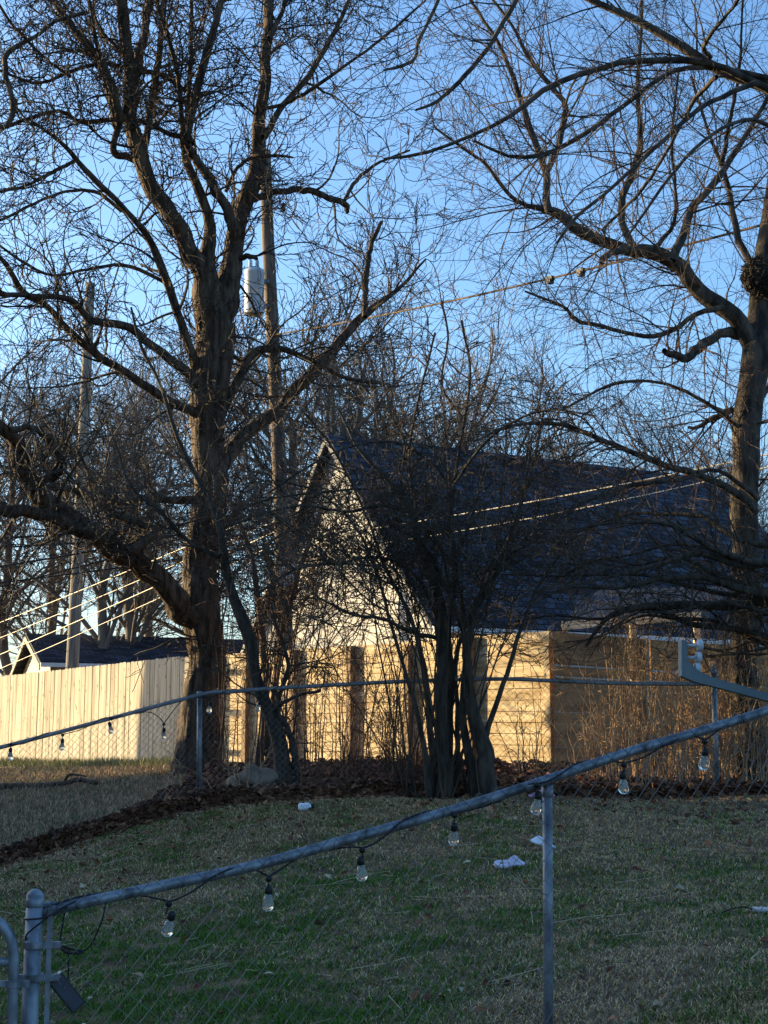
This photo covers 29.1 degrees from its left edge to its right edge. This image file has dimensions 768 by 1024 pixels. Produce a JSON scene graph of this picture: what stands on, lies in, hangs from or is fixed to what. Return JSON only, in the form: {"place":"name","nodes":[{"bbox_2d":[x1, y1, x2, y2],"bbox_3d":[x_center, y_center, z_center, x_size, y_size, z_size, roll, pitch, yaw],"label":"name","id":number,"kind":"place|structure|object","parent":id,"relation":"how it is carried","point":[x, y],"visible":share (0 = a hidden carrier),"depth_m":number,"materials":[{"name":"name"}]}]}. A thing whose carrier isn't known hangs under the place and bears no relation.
{"place":"outdoors","nodes":[
{"label":"outdoors","id":0,"kind":"place"},
{"bbox_2d":[0,755,767,1023],"bbox_3d":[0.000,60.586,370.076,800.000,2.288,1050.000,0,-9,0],"label":"ground","id":1,"kind":"structure","parent":0,"point":[108,964],"depth_m":9.56,"materials":[{"name":"green plant"}]},
{"bbox_2d":[0,773,98,789],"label":"fallen branch","id":2,"kind":"object","parent":1,"relation":"on","point":[64,782],"visible":0.84,"depth_m":20.50,"materials":[{"name":"brown wood"}]},
{"bbox_2d":[0,290,122,572],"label":"bare tree","id":3,"kind":"object","parent":1,"relation":"on","point":[3,413],"visible":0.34,"depth_m":44.54,"materials":[{"name":"brown plant"}]},
{"bbox_2d":[0,343,131,665],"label":"bare tree","id":4,"kind":"object","parent":1,"relation":"on","point":[47,630],"visible":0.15,"depth_m":57.61,"materials":[{"name":"brown plant"}]},
{"bbox_2d":[66,282,94,668],"bbox_3d":[-7.543,0.238,36.421,0.495,12.187,0.340,0,-9,0],"label":"utility pole","id":5,"kind":"object","parent":1,"relation":"on","point":[73,651],"visible":0.35,"depth_m":36.10,"materials":[{"name":"brown wood"}]},
{"bbox_2d":[0,285,174,675],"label":"bare tree","id":6,"kind":"object","parent":1,"relation":"on","point":[5,660],"visible":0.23,"depth_m":49.53,"materials":[{"name":"brown plant"}]},
{"bbox_2d":[0,656,188,761],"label":"picket fence","id":7,"kind":"object","parent":1,"relation":"on","point":[34,704],"visible":0.8,"depth_m":27.22,"materials":[{"name":"brown wood"}]},
{"bbox_2d":[10,634,243,674],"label":"house","id":8,"kind":"structure","parent":1,"relation":"on","point":[90,654],"depth_m":45.54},
{"bbox_2d":[0,312,261,651],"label":"bare tree","id":9,"kind":"object","parent":1,"relation":"on","point":[102,638],"visible":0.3,"depth_m":45.78,"materials":[{"name":"brown plant"}]},
{"bbox_2d":[10,290,289,644],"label":"bare tree","id":10,"kind":"object","parent":1,"relation":"on","point":[129,623],"visible":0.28,"depth_m":47.39,"materials":[{"name":"brown plant"}]},
{"bbox_2d":[0,288,305,636],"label":"bare tree","id":11,"kind":"object","parent":1,"relation":"on","point":[147,605],"visible":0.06,"depth_m":61.67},
{"bbox_2d":[3,327,355,636],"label":"bare tree","id":12,"kind":"object","parent":1,"relation":"on","point":[182,459],"visible":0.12,"depth_m":52.41,"materials":[{"name":"brown plant"}]},
{"bbox_2d":[44,250,371,785],"bbox_3d":[-2.002,0.302,16.017,3.759,6.266,2.136,0,-9,0],"label":"leaning tree","id":13,"kind":"object","parent":1,"relation":"on","point":[252,647],"visible":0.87,"depth_m":15.88,"materials":[{"name":"brown plant"}]},
{"bbox_2d":[157,735,272,787],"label":"cane shrub","id":14,"kind":"object","parent":1,"relation":"on","point":[235,762],"visible":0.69,"depth_m":15.20,"materials":[{"name":"brown plant"}]},
{"bbox_2d":[198,501,257,774],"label":"climbing shoots","id":15,"kind":"object","parent":1,"relation":"on","point":[223,716],"visible":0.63,"depth_m":20.50,"materials":[{"name":"brown plant"}]},
{"bbox_2d":[0,0,489,775],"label":"bare tree","id":16,"kind":"object","parent":1,"relation":"on","point":[214,302],"visible":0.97,"depth_m":21.28,"materials":[{"name":"brown plant"}]},
{"bbox_2d":[191,564,299,764],"bbox_3d":[-1.883,2.111,20.954,1.586,3.195,1.084,0,-9,0],"label":"cane shrub","id":17,"kind":"object","parent":1,"relation":"on","point":[252,735],"visible":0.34,"depth_m":20.93,"materials":[{"name":"brown plant"}]},
{"bbox_2d":[244,149,293,649],"bbox_3d":[-2.172,-1.158,28.417,1.131,12.299,0.536,1,-9,-9],"label":"utility pole","id":18,"kind":"object","parent":1,"relation":"on","point":[267,276],"visible":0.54,"depth_m":28.71,"materials":[{"name":"brown wood"}]},
{"bbox_2d":[0,526,223,587],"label":"power line","id":19,"kind":"object","parent":18,"relation":"attached to","point":[75,567],"visible":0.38,"depth_m":26.99,"materials":[{"name":"black rubber"}]},
{"bbox_2d":[0,522,244,622],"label":"power line","id":20,"kind":"object","parent":18,"relation":"attached to","point":[87,587],"visible":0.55,"depth_m":33.77,"materials":[{"name":"metal"}]},
{"bbox_2d":[1,516,265,566],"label":"power line","id":21,"kind":"object","parent":18,"relation":"attached to","point":[68,554],"visible":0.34,"depth_m":26.98,"materials":[{"name":"black rubber"}]},
{"bbox_2d":[0,513,268,538],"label":"power line","id":22,"kind":"object","parent":18,"relation":"attached to","point":[70,534],"visible":0.12,"depth_m":26.97,"materials":[{"name":"black rubber"}]},
{"bbox_2d":[0,525,268,547],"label":"power line","id":23,"kind":"object","parent":18,"relation":"attached to","point":[88,542],"visible":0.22,"depth_m":27.11,"materials":[{"name":"black rubber"}]},
{"bbox_2d":[0,546,270,668],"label":"power line","id":24,"kind":"object","parent":18,"relation":"attached to","point":[84,631],"visible":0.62,"depth_m":33.62,"materials":[{"name":"metal"}]},
{"bbox_2d":[0,532,273,654],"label":"power line","id":25,"kind":"object","parent":18,"relation":"attached to","point":[92,614],"visible":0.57,"depth_m":33.54,"materials":[{"name":"metal"}]},
{"bbox_2d":[0,521,273,637],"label":"power line","id":26,"kind":"object","parent":18,"relation":"attached to","point":[83,603],"visible":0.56,"depth_m":33.90,"materials":[{"name":"metal"}]},
{"bbox_2d":[0,543,274,582],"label":"power line","id":27,"kind":"object","parent":18,"relation":"attached to","point":[99,570],"visible":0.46,"depth_m":27.11,"materials":[{"name":"black rubber"}]},
{"bbox_2d":[278,224,759,334],"bbox_3d":[1.596,-3.569,23.359,0.090,1.558,13.373,6,-11,-34],"label":"power line","id":28,"kind":"object","parent":18,"relation":"attached to","point":[551,278],"visible":0.51,"depth_m":22.55,"materials":[{"name":"metal cable"},{"name":"black rubber"}]},
{"bbox_2d":[298,453,767,539],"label":"power line","id":29,"kind":"object","parent":18,"relation":"attached to","point":[595,489],"visible":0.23,"depth_m":22.98,"materials":[{"name":"metal"}]},
{"bbox_2d":[351,467,767,547],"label":"power line","id":30,"kind":"object","parent":18,"relation":"attached to","point":[612,501],"visible":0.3,"depth_m":22.63,"materials":[{"name":"metal"}]},
{"bbox_2d":[261,558,347,776],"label":"cane shrub","id":31,"kind":"object","parent":1,"relation":"on","point":[304,729],"visible":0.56,"depth_m":17.64,"materials":[{"name":"brown plant"}]},
{"bbox_2d":[298,803,313,810],"bbox_3d":[-0.728,2.760,13.840,0.152,0.079,0.078,2,-9,-14],"label":"bottle","id":32,"kind":"object","parent":1,"relation":"on","point":[304,806],"visible":1,"depth_m":13.81,"materials":[{"name":"white plastic"}]},
{"bbox_2d":[122,161,500,606],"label":"bare tree","id":33,"kind":"object","parent":1,"relation":"on","point":[332,406],"visible":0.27,"depth_m":46.23,"materials":[{"name":"brown plant"}]},
{"bbox_2d":[178,428,449,768],"bbox_3d":[-1.004,1.140,19.974,4.011,5.080,6.974,0,-9,0],"label":"reddish shrub","id":34,"kind":"object","parent":1,"relation":"on","point":[294,592],"visible":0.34,"depth_m":19.44,"materials":[{"name":"brown plant"}]},
{"bbox_2d":[120,224,512,591],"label":"bare tree","id":35,"kind":"object","parent":1,"relation":"on","point":[265,446],"visible":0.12,"depth_m":50.61,"materials":[{"name":"brown plant"}]},
{"bbox_2d":[0,675,714,850],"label":"chain link fence","id":36,"kind":"object","parent":1,"relation":"on","point":[249,689],"visible":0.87,"depth_m":15.13,"materials":[{"name":"metal"}]},
{"bbox_2d":[7,685,281,759],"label":"string lights","id":37,"kind":"object","parent":36,"relation":"hanging from","point":[111,731],"visible":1,"depth_m":14.87,"materials":[{"name":"black rubber"},{"name":"clear glass"}]},
{"bbox_2d":[309,577,422,777],"bbox_3d":[-0.127,1.878,17.214,1.591,2.702,1.540,0,-9,0],"label":"cane shrub","id":38,"kind":"object","parent":1,"relation":"on","point":[343,756],"visible":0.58,"depth_m":17.17,"materials":[{"name":"brown plant"}]},
{"bbox_2d":[226,194,511,548],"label":"bare tree","id":39,"kind":"object","parent":1,"relation":"on","point":[384,361],"visible":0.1,"depth_m":56.35,"materials":[{"name":"brown plant"}]},
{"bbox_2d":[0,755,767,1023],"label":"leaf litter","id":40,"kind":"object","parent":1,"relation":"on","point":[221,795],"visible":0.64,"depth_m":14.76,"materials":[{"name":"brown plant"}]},
{"bbox_2d":[226,764,278,789],"bbox_3d":[-1.383,2.857,15.665,0.447,0.373,0.495,7,-11,-36],"label":"rock","id":41,"kind":"object","parent":40,"relation":"on","point":[264,773],"visible":0.44,"depth_m":15.55,"materials":[{"name":"grey stone"}]},
{"bbox_2d":[19,702,767,1023],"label":"chain link fence","id":42,"kind":"object","parent":1,"relation":"on","point":[34,943],"visible":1,"depth_m":5.33,"materials":[{"name":"metal"}]},
{"bbox_2d":[0,917,29,1023],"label":"garden gate","id":43,"kind":"structure","parent":42,"relation":"attached to","point":[13,983],"depth_m":4.68,"materials":[{"name":"metal"}]},
{"bbox_2d":[50,971,84,1012],"bbox_3d":[-1.028,1.554,4.783,0.124,0.135,0.031,2,-9,-11],"label":"solar panel","id":44,"kind":"object","parent":42,"relation":"attached to","point":[71,998],"visible":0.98,"depth_m":4.77,"materials":[{"name":"black plastic"}]},
{"bbox_2d":[24,728,721,979],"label":"string lights","id":45,"kind":"object","parent":42,"relation":"hanging from","point":[361,874],"visible":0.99,"depth_m":5.23,"materials":[{"name":"black rubber"},{"name":"clear glass"}]},
{"bbox_2d":[309,573,483,776],"bbox_3d":[0.063,1.956,17.169,1.738,2.501,1.770,-7,-11,37],"label":"cane shrub","id":46,"kind":"object","parent":1,"relation":"on","point":[389,763],"visible":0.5,"depth_m":16.84,"materials":[{"name":"brown plant"}]},
{"bbox_2d":[343,642,454,774],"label":"cane shrub","id":47,"kind":"object","parent":1,"relation":"on","point":[415,756],"visible":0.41,"depth_m":16.50,"materials":[{"name":"brown plant"}]},
{"bbox_2d":[167,261,640,800],"bbox_3d":[0.313,-0.033,14.971,4.884,6.084,6.048,0,-9,0],"label":"shrub","id":48,"kind":"object","parent":1,"relation":"on","point":[443,775],"visible":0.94,"depth_m":15.03,"materials":[{"name":"brown plant"}]},
{"bbox_2d":[293,248,585,460],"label":"bare tree","id":49,"kind":"object","parent":1,"relation":"on","point":[489,368],"visible":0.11,"depth_m":61.36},
{"bbox_2d":[345,374,635,796],"bbox_3d":[1.103,0.759,15.227,3.288,4.570,1.795,4,-10,-24],"label":"double stem shrub","id":50,"kind":"object","parent":1,"relation":"on","point":[485,761],"visible":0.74,"depth_m":15.03,"materials":[{"name":"brown plant"}]},
{"bbox_2d":[386,308,595,461],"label":"bare tree","id":51,"kind":"object","parent":1,"relation":"on","point":[526,434],"visible":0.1,"depth_m":56.77,"materials":[{"name":"brown plant"}]},
{"bbox_2d":[222,631,767,768],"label":"board fence","id":52,"kind":"object","parent":1,"relation":"on","point":[517,668],"visible":0.27,"depth_m":20.06,"materials":[{"name":"brown wood"}]},
{"bbox_2d":[240,433,767,757],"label":"house","id":53,"kind":"structure","parent":1,"relation":"on","point":[552,603],"depth_m":35.98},
{"bbox_2d":[250,0,767,397],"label":"overhanging tree","id":54,"kind":"object","parent":1,"relation":"on","point":[695,59],"visible":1,"depth_m":9.38,"materials":[{"name":"brown plant"}]},
{"bbox_2d":[493,855,524,868],"bbox_3d":[0.876,2.464,10.419,0.248,0.084,0.133,5,-11,-31],"label":"cloth","id":55,"kind":"object","parent":1,"relation":"on","point":[510,861],"visible":0.94,"depth_m":10.39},
{"bbox_2d":[483,666,563,773],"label":"cane shrub","id":56,"kind":"object","parent":1,"relation":"on","point":[523,756],"visible":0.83,"depth_m":17.27,"materials":[{"name":"brown plant"}]},
{"bbox_2d":[317,0,767,780],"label":"bare tree","id":57,"kind":"object","parent":1,"relation":"on","point":[751,336],"visible":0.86,"depth_m":16.39,"materials":[{"name":"brown plant"}]},
{"bbox_2d":[739,255,767,298],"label":"twig nest","id":58,"kind":"object","parent":57,"relation":"in","point":[753,279],"visible":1,"depth_m":16.93,"materials":[{"name":"brown plant"}]},
{"bbox_2d":[531,836,555,847],"bbox_3d":[1.217,2.531,11.341,0.202,0.094,0.111,0,-9,0],"label":"cloth","id":59,"kind":"object","parent":1,"relation":"on","point":[537,840],"visible":0.49,"depth_m":11.32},
{"bbox_2d":[491,342,647,469],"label":"bare tree","id":60,"kind":"object","parent":1,"relation":"on","point":[564,419],"visible":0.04,"depth_m":63.73,"materials":[{"name":"brown plant"}]},
{"bbox_2d":[514,648,646,781],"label":"cane shrub","id":61,"kind":"object","parent":1,"relation":"on","point":[590,749],"visible":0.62,"depth_m":16.24,"materials":[{"name":"brown plant"}]},
{"bbox_2d":[445,402,767,724],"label":"drooping shrub","id":62,"kind":"object","parent":1,"relation":"on","point":[753,598],"visible":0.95,"depth_m":14.83,"materials":[{"name":"brown plant"}]},
{"bbox_2d":[565,775,662,783],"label":"orange leaves","id":63,"kind":"object","parent":1,"relation":"on","point":[590,777],"visible":0.2,"depth_m":15.85,"materials":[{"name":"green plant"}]},
{"bbox_2d":[570,576,686,784],"bbox_3d":[2.727,1.879,16.291,1.319,2.482,1.643,-2,-9,13],"label":"cane shrub","id":64,"kind":"object","parent":1,"relation":"on","point":[626,737],"visible":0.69,"depth_m":16.04,"materials":[{"name":"brown plant"}]},
{"bbox_2d":[561,586,729,757],"bbox_3d":[4.414,2.629,24.832,2.299,3.295,5.898,-4,-10,23],"label":"lean to","id":65,"kind":"object","parent":1,"relation":"on","point":[596,614],"visible":0.19,"depth_m":24.44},
{"bbox_2d":[553,384,767,482],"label":"bare tree","id":66,"kind":"object","parent":1,"relation":"on","point":[677,458],"visible":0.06,"depth_m":57.95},
{"bbox_2d":[556,382,767,531],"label":"bare tree","id":67,"kind":"object","parent":1,"relation":"on","point":[706,448],"visible":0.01,"depth_m":61.38,"materials":[{"name":"brown plant"}]},
{"bbox_2d":[598,629,727,783],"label":"cane shrub","id":68,"kind":"object","parent":1,"relation":"on","point":[661,758],"visible":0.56,"depth_m":16.05,"materials":[{"name":"brown plant"}]},
{"bbox_2d":[626,595,767,780],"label":"cane shrub","id":69,"kind":"object","parent":1,"relation":"on","point":[734,762],"visible":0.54,"depth_m":16.22,"materials":[{"name":"brown plant"}]},
{"bbox_2d":[640,612,759,783],"bbox_3d":[3.587,2.070,16.457,1.639,2.149,1.364,5,-11,-30],"label":"cane shrub","id":70,"kind":"object","parent":1,"relation":"on","point":[707,719],"visible":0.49,"depth_m":16.20,"materials":[{"name":"brown plant"}]},
{"bbox_2d":[710,663,719,784],"bbox_3d":[3.460,2.310,15.429,0.076,1.474,0.072,0,-9,0],"label":"fence post","id":71,"kind":"object","parent":1,"relation":"on","point":[714,719],"visible":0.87,"depth_m":15.42,"materials":[{"name":"grey metal"}]},
{"bbox_2d":[716,415,767,529],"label":"bare tree","id":72,"kind":"object","parent":1,"relation":"on","point":[761,488],"visible":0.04,"depth_m":55.26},
{"bbox_2d":[719,906,767,913],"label":"pipe piece","id":73,"kind":"object","parent":1,"relation":"on","point":[758,909],"visible":0.9,"depth_m":7.66,"materials":[{"name":"grey plastic"}]},
{"bbox_2d":[0,0,767,675],"label":"sky","id":74,"kind":"structure","parent":0,"point":[138,297],"materials":[{"name":"blue"}]},
{"bbox_2d":[678,640,767,701],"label":"bracket arm","id":75,"kind":"object","parent":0,"point":[687,671],"visible":1,"depth_m":4.58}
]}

